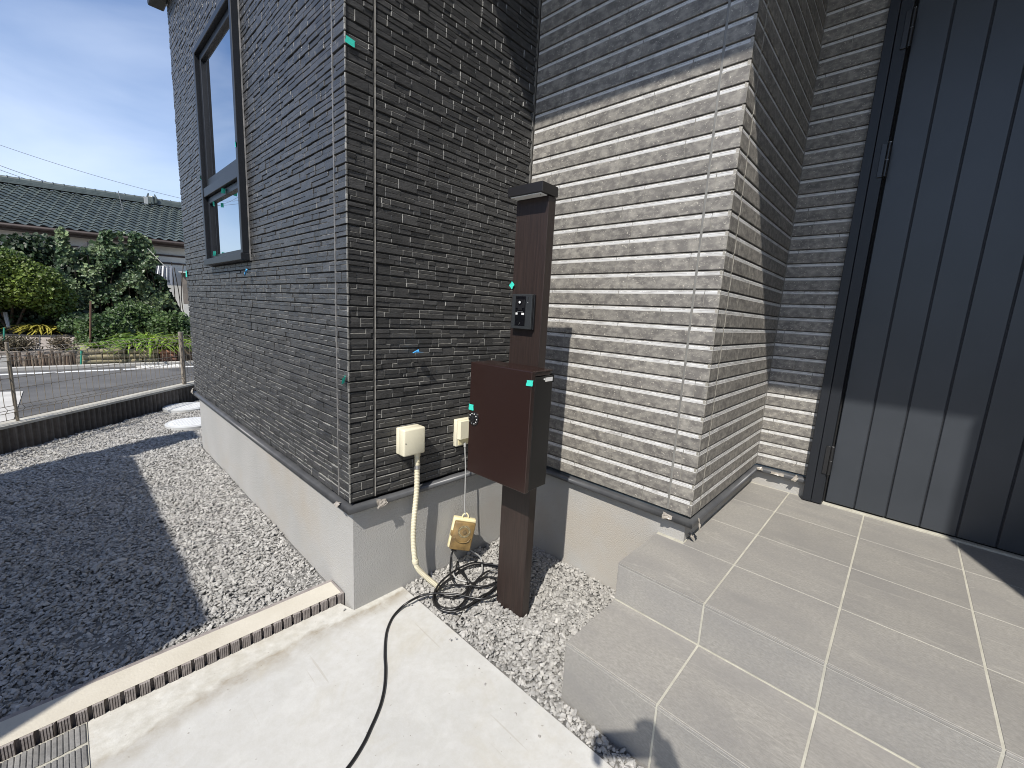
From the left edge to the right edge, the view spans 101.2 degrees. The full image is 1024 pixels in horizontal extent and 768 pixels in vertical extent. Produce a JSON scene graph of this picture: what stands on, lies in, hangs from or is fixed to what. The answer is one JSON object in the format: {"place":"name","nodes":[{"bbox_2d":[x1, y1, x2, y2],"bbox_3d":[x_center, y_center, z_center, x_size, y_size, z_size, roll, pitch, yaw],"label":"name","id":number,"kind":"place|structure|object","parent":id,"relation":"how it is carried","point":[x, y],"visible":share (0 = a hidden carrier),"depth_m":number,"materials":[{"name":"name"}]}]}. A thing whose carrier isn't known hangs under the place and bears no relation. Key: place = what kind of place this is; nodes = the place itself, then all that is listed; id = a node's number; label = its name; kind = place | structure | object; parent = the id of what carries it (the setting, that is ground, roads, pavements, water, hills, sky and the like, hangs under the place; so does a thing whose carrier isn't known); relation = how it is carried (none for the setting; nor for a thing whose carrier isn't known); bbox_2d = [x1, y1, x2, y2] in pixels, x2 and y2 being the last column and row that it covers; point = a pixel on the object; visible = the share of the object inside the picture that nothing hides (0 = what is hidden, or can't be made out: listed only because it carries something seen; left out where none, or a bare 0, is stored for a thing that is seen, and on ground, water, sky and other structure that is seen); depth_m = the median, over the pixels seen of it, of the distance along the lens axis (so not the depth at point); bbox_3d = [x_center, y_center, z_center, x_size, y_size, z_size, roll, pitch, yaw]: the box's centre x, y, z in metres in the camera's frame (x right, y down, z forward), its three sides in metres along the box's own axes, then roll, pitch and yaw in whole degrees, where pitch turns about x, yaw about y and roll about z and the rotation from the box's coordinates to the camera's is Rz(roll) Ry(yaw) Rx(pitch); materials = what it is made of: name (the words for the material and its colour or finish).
{"place":"outdoors","nodes":[
{"label":"outdoors","id":0,"kind":"place"},
{"bbox_2d":[1,145,177,197],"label":"overhead wire","id":1,"kind":"object","parent":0,"point":[81,171],"visible":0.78,"depth_m":22.60,"materials":[{"name":"grey"}]},
{"bbox_2d":[0,0,180,206],"label":"sky","id":2,"kind":"structure","parent":0,"point":[86,86],"materials":[{"name":"blue"}]},
{"bbox_2d":[0,364,193,419],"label":"road","id":3,"kind":"structure","parent":0,"point":[63,391],"depth_m":5.48,"materials":[{"name":"grey asphalt"}]},
{"bbox_2d":[0,391,22,422],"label":"driveway apron","id":4,"kind":"object","parent":3,"relation":"on","point":[7,396],"visible":0.5,"depth_m":4.33,"materials":[{"name":"concrete"}]},
{"bbox_2d":[0,366,192,374],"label":"road line","id":5,"kind":"object","parent":3,"relation":"on","point":[77,371],"visible":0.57,"depth_m":6.29,"materials":[{"name":"paint"}]},
{"bbox_2d":[136,364,180,369],"bbox_3d":[-5.898,-0.294,7.067,0.400,0.024,0.600,12,13,42],"label":"drain cover","id":6,"kind":"object","parent":3,"relation":"on","point":[159,367],"visible":0.66,"depth_m":6.99,"materials":[{"name":"concrete"}]},
{"bbox_2d":[0,411,325,718],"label":"yard","id":7,"kind":"structure","parent":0,"point":[119,646],"depth_m":1.84,"materials":[{"name":"grey gravel"}]},
{"bbox_2d":[0,400,323,716],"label":"gravel","id":8,"kind":"structure","parent":7,"relation":"on","point":[112,456],"depth_m":1.96,"materials":[{"name":"grey gravel"}]},
{"bbox_2d":[162,402,199,412],"bbox_3d":[-3.483,0.254,4.498,0.400,0.052,0.400,12,13,42],"label":"manhole cover","id":9,"kind":"object","parent":8,"relation":"on","point":[182,407],"visible":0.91,"depth_m":4.41,"materials":[{"name":"grey"}]},
{"bbox_2d":[164,417,200,430],"bbox_3d":[-3.007,0.374,3.936,0.380,0.052,0.380,12,13,42],"label":"manhole cover","id":10,"kind":"object","parent":8,"relation":"on","point":[190,423],"visible":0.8,"depth_m":3.84,"materials":[{"name":"grey"}]},
{"bbox_2d":[0,587,611,767],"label":"concrete slab","id":11,"kind":"structure","parent":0,"point":[307,693],"depth_m":1.24,"materials":[{"name":"grey concrete"}]},
{"bbox_2d":[0,722,89,767],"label":"ribbed paver patch","id":12,"kind":"object","parent":11,"relation":"on","point":[68,749],"visible":1,"depth_m":1.08,"materials":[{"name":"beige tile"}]},
{"bbox_2d":[346,551,497,767],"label":"extension cable","id":13,"kind":"object","parent":11,"relation":"on","point":[467,591],"visible":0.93,"depth_m":1.72,"materials":[{"name":"black rubber"}]},
{"bbox_2d":[403,604,570,753],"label":"stray gravel","id":14,"kind":"structure","parent":0,"point":[515,713],"depth_m":1.30,"materials":[{"name":"grey gravel"}]},
{"label":"ground","id":15,"kind":"structure","parent":0,"visible":0},
{"bbox_2d":[0,356,6,366],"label":"concrete block","id":16,"kind":"structure","parent":15,"relation":"on","point":[3,364],"depth_m":6.08,"materials":[{"name":"grey concrete"}]},
{"bbox_2d":[2,350,75,366],"bbox_3d":[-7.621,-0.317,5.916,0.085,0.268,2.064,12,13,42],"label":"stake edging","id":17,"kind":"object","parent":15,"relation":"on","point":[44,361],"visible":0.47,"depth_m":6.41,"materials":[{"name":"brown wood"}]},
{"bbox_2d":[0,175,189,316],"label":"neighbour house","id":18,"kind":"structure","parent":15,"relation":"on","point":[75,212],"depth_m":14.50,"materials":[{"name":"grey tile"}]},
{"bbox_2d":[0,336,191,366],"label":"garden bed","id":19,"kind":"object","parent":15,"relation":"on","point":[43,341],"depth_m":6.78,"materials":[{"name":"soil"}]},
{"bbox_2d":[0,334,22,350],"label":"dry shrub","id":20,"kind":"object","parent":19,"relation":"on","point":[2,346],"visible":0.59,"depth_m":6.32,"materials":[{"name":"brown plant"}]},
{"bbox_2d":[0,335,43,350],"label":"dry shrub","id":21,"kind":"object","parent":19,"relation":"on","point":[28,343],"visible":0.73,"depth_m":6.43,"materials":[{"name":"brown plant"}]},
{"bbox_2d":[0,324,57,334],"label":"strap leaf plant","id":22,"kind":"object","parent":19,"relation":"on","point":[34,328],"visible":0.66,"depth_m":8.65,"materials":[{"name":"yellow plant"}]},
{"bbox_2d":[0,232,67,319],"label":"evergreen shrub","id":23,"kind":"object","parent":19,"relation":"on","point":[35,248],"visible":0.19,"depth_m":10.22,"materials":[{"name":"green plant"}]},
{"bbox_2d":[0,330,74,336],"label":"weed sheet","id":24,"kind":"object","parent":19,"relation":"on","point":[43,334],"visible":0.17,"depth_m":8.70,"materials":[{"name":"black fabric"}]},
{"bbox_2d":[3,312,10,327],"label":"leaning poles","id":25,"kind":"object","parent":24,"relation":"on","point":[6,317],"visible":1,"depth_m":8.49,"materials":[{"name":"grey"}]},
{"bbox_2d":[56,311,87,333],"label":"garden shrub","id":26,"kind":"object","parent":24,"relation":"on","point":[65,324],"visible":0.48,"depth_m":8.80,"materials":[{"name":"green plant"}]},
{"bbox_2d":[0,323,75,334],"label":"strap leaf plant","id":27,"kind":"object","parent":19,"relation":"on","point":[37,327],"visible":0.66,"depth_m":8.72,"materials":[{"name":"yellow plant"}]},
{"bbox_2d":[0,245,88,332],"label":"bush","id":28,"kind":"object","parent":19,"relation":"on","point":[46,295],"visible":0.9,"depth_m":8.58,"materials":[{"name":"green plant"}]},
{"bbox_2d":[28,323,68,333],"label":"strap leaf plant","id":29,"kind":"object","parent":19,"relation":"on","point":[53,328],"visible":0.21,"depth_m":8.95,"materials":[{"name":"yellow plant"}]},
{"bbox_2d":[46,334,79,350],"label":"dry shrub","id":30,"kind":"object","parent":19,"relation":"on","point":[58,341],"visible":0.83,"depth_m":6.70,"materials":[{"name":"brown plant"}]},
{"bbox_2d":[76,241,88,249],"bbox_3d":[-10.697,-2.488,10.679,0.412,2.199,0.374,-2,11,-26],"label":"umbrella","id":31,"kind":"object","parent":19,"relation":"on","point":[86,244],"visible":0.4,"depth_m":10.46,"materials":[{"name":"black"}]},
{"bbox_2d":[89,301,91,342],"bbox_3d":[-7.560,-1.063,7.539,0.027,0.842,0.100,12,13,42],"label":"garden stake","id":32,"kind":"object","parent":19,"relation":"on","point":[90,315],"visible":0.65,"depth_m":7.52,"materials":[{"name":"brown wood"}]},
{"bbox_2d":[64,340,127,351],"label":"strap leaf plant","id":33,"kind":"object","parent":19,"relation":"on","point":[93,346],"visible":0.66,"depth_m":6.94,"materials":[{"name":"green plant"}]},
{"bbox_2d":[72,313,137,344],"bbox_3d":[-7.621,-1.013,7.877,0.768,0.626,0.919,12,13,42],"label":"garden shrub","id":34,"kind":"object","parent":19,"relation":"on","point":[103,326],"visible":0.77,"depth_m":7.73,"materials":[{"name":"green plant"}]},
{"bbox_2d":[52,226,189,322],"bbox_3d":[-9.863,-2.455,10.902,1.702,2.900,3.050,12,13,42],"label":"climbing vine","id":35,"kind":"object","parent":19,"relation":"on","point":[103,271],"visible":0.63,"depth_m":10.46,"materials":[{"name":"green plant"}]},
{"bbox_3d":[-8.905,-3.170,10.527,0.019,0.405,0.324,12,13,42],"label":"cloth rope","id":36,"kind":"object","parent":35,"relation":"hanging from","visible":0},
{"bbox_2d":[155,266,171,284],"bbox_3d":[-8.841,-2.763,10.693,0.125,0.516,0.359,12,13,42],"label":"hanging cloth","id":37,"kind":"object","parent":36,"relation":"hanging from","point":[165,272],"visible":1,"depth_m":10.70,"materials":[{"name":"grey fabric"}]},
{"bbox_2d":[102,300,159,335],"bbox_3d":[-7.973,-1.349,8.918,0.771,0.839,1.072,12,13,42],"label":"garden shrub","id":38,"kind":"object","parent":19,"relation":"on","point":[138,316],"visible":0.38,"depth_m":8.78,"materials":[{"name":"green plant"}]},
{"bbox_2d":[97,338,164,352],"bbox_3d":[-6.578,-0.677,7.347,1.172,0.226,1.146,4,10,4],"label":"strap leaf plant","id":39,"kind":"object","parent":19,"relation":"on","point":[133,343],"visible":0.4,"depth_m":7.16,"materials":[{"name":"green plant"}]},
{"bbox_2d":[101,332,173,351],"bbox_3d":[-6.787,-0.797,7.843,1.723,0.336,1.758,12,13,42],"label":"strap leaf plant","id":40,"kind":"object","parent":19,"relation":"on","point":[145,335],"visible":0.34,"depth_m":7.70,"materials":[{"name":"green plant"}]},
{"bbox_2d":[95,335,187,354],"bbox_3d":[-6.414,-0.715,7.547,1.462,0.293,1.660,3,10,-1],"label":"strap leaf plant","id":41,"kind":"object","parent":19,"relation":"on","point":[153,342],"visible":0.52,"depth_m":7.29,"materials":[{"name":"green plant"}]},
{"bbox_2d":[133,338,192,354],"bbox_3d":[-6.214,-0.721,7.720,1.441,0.247,1.342,12,13,42],"label":"strap leaf plant","id":42,"kind":"object","parent":19,"relation":"on","point":[177,343],"visible":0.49,"depth_m":7.60,"materials":[{"name":"green plant"}]},
{"bbox_2d":[146,310,191,340],"bbox_3d":[-7.043,-1.189,8.770,0.792,0.711,0.917,12,13,42],"label":"garden shrub","id":43,"kind":"object","parent":19,"relation":"on","point":[170,322],"visible":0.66,"depth_m":8.59,"materials":[{"name":"green plant"}]},
{"bbox_2d":[0,361,192,371],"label":"road kerb","id":44,"kind":"structure","parent":15,"relation":"on","point":[2,369],"depth_m":6.59,"materials":[{"name":"concrete"}]},
{"bbox_2d":[0,380,198,454],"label":"retaining wall","id":45,"kind":"structure","parent":15,"relation":"on","point":[35,430],"depth_m":3.61,"materials":[{"name":"grey concrete"}]},
{"bbox_2d":[0,332,193,421],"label":"fence","id":46,"kind":"object","parent":45,"relation":"on","point":[181,364],"visible":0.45,"depth_m":3.63,"materials":[{"name":"silver metal"}]},
{"bbox_2d":[78,348,126,363],"bbox_3d":[-6.705,-0.452,6.904,0.108,0.264,0.569,12,13,42],"label":"log edging","id":47,"kind":"object","parent":15,"relation":"on","point":[99,357],"visible":0.8,"depth_m":6.88,"materials":[{"name":"beige wood"}]},
{"bbox_2d":[126,348,159,362],"bbox_3d":[-6.386,-0.488,7.259,0.099,0.252,0.470,12,13,42],"label":"log edging","id":48,"kind":"object","parent":15,"relation":"on","point":[132,359],"visible":0.74,"depth_m":7.23,"materials":[{"name":"beige wood"}]},
{"bbox_2d":[158,349,177,361],"bbox_3d":[-6.141,-0.505,7.499,0.087,0.230,0.276,12,13,42],"label":"pipe edging","id":49,"kind":"object","parent":15,"relation":"on","point":[170,358],"visible":0.67,"depth_m":7.48,"materials":[{"name":"ceramic"}]},
{"bbox_2d":[0,579,343,761],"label":"garden kerb","id":50,"kind":"structure","parent":15,"relation":"on","point":[27,728],"depth_m":1.30,"materials":[{"name":"concrete"}]},
{"bbox_2d":[177,349,192,360],"bbox_3d":[-5.891,-0.541,7.799,0.045,0.230,0.510,12,13,42],"label":"edging board","id":51,"kind":"object","parent":15,"relation":"on","point":[187,352],"visible":0.27,"depth_m":7.71,"materials":[{"name":"brown wood"}]},
{"bbox_2d":[403,537,643,767],"bbox_3d":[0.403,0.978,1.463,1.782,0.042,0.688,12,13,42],"label":"gravel","id":52,"kind":"structure","parent":15,"relation":"on","point":[553,619],"depth_m":1.64,"materials":[{"name":"grey gravel"}]},
{"bbox_2d":[451,549,482,582],"bbox_3d":[-0.192,0.808,1.901,0.158,0.107,0.137,-1,10,-22],"label":"grey cable loop","id":53,"kind":"object","parent":52,"relation":"on","point":[478,555],"visible":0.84,"depth_m":1.91,"materials":[{"name":"grey plastic"}]},
{"bbox_2d":[496,181,557,617],"bbox_3d":[0.025,0.197,1.581,0.152,1.763,0.088,11,12,40],"label":"gate post","id":54,"kind":"object","parent":52,"relation":"on","point":[535,216],"visible":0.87,"depth_m":1.51,"materials":[{"name":"brown wood"}]},
{"bbox_2d":[467,360,553,493],"bbox_3d":[-0.018,0.141,1.519,0.288,0.419,0.141,11,12,40],"label":"letter box","id":55,"kind":"object","parent":54,"relation":"attached to","point":[509,418],"visible":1,"depth_m":1.46,"materials":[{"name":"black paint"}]},
{"bbox_2d":[467,362,535,493],"bbox_3d":[-0.052,0.146,1.480,0.287,0.419,0.038,11,12,40],"label":"door","id":56,"kind":"structure","parent":55,"relation":"in","point":[501,416],"depth_m":1.46,"materials":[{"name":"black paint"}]},
{"bbox_2d":[526,380,532,385],"bbox_3d":[0.057,-0.003,1.361,0.031,0.019,0.001,6,9,42],"label":"masking tape","id":57,"kind":"object","parent":55,"relation":"attached to","point":[529,383],"visible":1,"depth_m":1.36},
{"bbox_2d":[511,294,535,329],"bbox_3d":[0.038,-0.257,1.498,0.094,0.124,0.029,11,12,40],"label":"intercom","id":58,"kind":"object","parent":54,"relation":"attached to","point":[523,310],"visible":1,"depth_m":1.48,"materials":[{"name":"black plastic"}]},
{"bbox_2d":[147,0,1023,609],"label":"house","id":59,"kind":"structure","parent":15,"relation":"on","point":[789,238],"depth_m":1.74,"materials":[{"name":"brick"}]},
{"bbox_2d":[192,0,251,265],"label":"window","id":60,"kind":"structure","parent":59,"relation":"in","point":[217,55],"depth_m":2.22,"materials":[{"name":"black metal"}]},
{"bbox_2d":[345,35,354,46],"bbox_3d":[-0.502,-1.063,1.304,0.001,0.020,0.032,12,5,42],"label":"masking tape","id":61,"kind":"object","parent":59,"relation":"attached to","point":[349,41],"visible":1,"depth_m":1.30,"materials":[{"name":"teal paper"}]},
{"bbox_2d":[376,499,387,508],"bbox_3d":[-0.502,0.459,1.625,0.014,0.036,0.045,12,13,42],"label":"plastic film","id":62,"kind":"object","parent":59,"relation":"attached to","point":[381,503],"visible":1,"depth_m":1.62,"materials":[{"name":"white plastic"}]},
{"bbox_2d":[396,424,424,456],"bbox_3d":[-0.402,0.223,1.670,0.061,0.109,0.100,12,13,42],"label":"junction box","id":63,"kind":"object","parent":59,"relation":"attached to","point":[410,440],"visible":1,"depth_m":1.64,"materials":[{"name":"beige plastic"}]},
{"bbox_2d":[411,453,444,590],"bbox_3d":[-0.341,0.592,1.752,0.154,0.645,0.060,3,10,2],"label":"corrugated pipe","id":64,"kind":"object","parent":59,"relation":"attached to","point":[423,574],"visible":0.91,"depth_m":1.73,"materials":[{"name":"beige plastic"}]},
{"bbox_2d":[453,417,468,446],"bbox_3d":[-0.212,0.214,1.890,0.039,0.122,0.102,12,13,42],"label":"outlet box","id":65,"kind":"object","parent":59,"relation":"attached to","point":[461,432],"visible":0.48,"depth_m":1.86,"materials":[{"name":"beige plastic"}]},
{"bbox_2d":[464,443,465,514],"bbox_3d":[-0.212,0.430,1.901,0.011,0.333,0.038,-4,12,-38],"label":"grey cable","id":66,"kind":"object","parent":65,"relation":"hanging from","point":[465,479],"visible":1,"depth_m":1.90,"materials":[{"name":"grey plastic"}]},
{"bbox_2d":[447,512,475,551],"bbox_3d":[-0.227,0.676,1.919,0.105,0.178,0.060,12,3,-13],"label":"timer box","id":67,"kind":"object","parent":66,"relation":"hanging from","point":[462,530],"visible":1,"depth_m":1.90,"materials":[{"name":"brown plastic"}]},
{"bbox_2d":[662,512,671,519],"bbox_3d":[0.601,0.514,1.631,0.038,0.024,0.014,12,13,42],"label":"plastic film","id":68,"kind":"object","parent":59,"relation":"attached to","point":[665,515],"visible":1,"depth_m":1.63,"materials":[{"name":"white plastic"}]},
{"bbox_2d":[771,471,783,476],"bbox_3d":[1.375,0.466,2.179,0.062,0.016,0.016,12,13,42],"label":"plastic film","id":69,"kind":"object","parent":59,"relation":"attached to","point":[778,474],"visible":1,"depth_m":2.18,"materials":[{"name":"white plastic"}]},
{"bbox_2d":[791,475,797,481],"bbox_3d":[1.430,0.479,2.123,0.016,0.036,0.021,-7,44,-46],"label":"plastic film","id":70,"kind":"object","parent":59,"relation":"attached to","point":[795,478],"visible":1,"depth_m":2.12,"materials":[{"name":"white plastic"}]},
{"bbox_2d":[802,0,1023,560],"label":"door","id":71,"kind":"structure","parent":59,"relation":"in","point":[919,425],"depth_m":1.74,"materials":[{"name":"black metal"}]},
{"bbox_2d":[561,482,1023,767],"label":"porch steps","id":72,"kind":"structure","parent":15,"relation":"on","point":[753,625],"depth_m":1.21,"materials":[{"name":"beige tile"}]}
]}

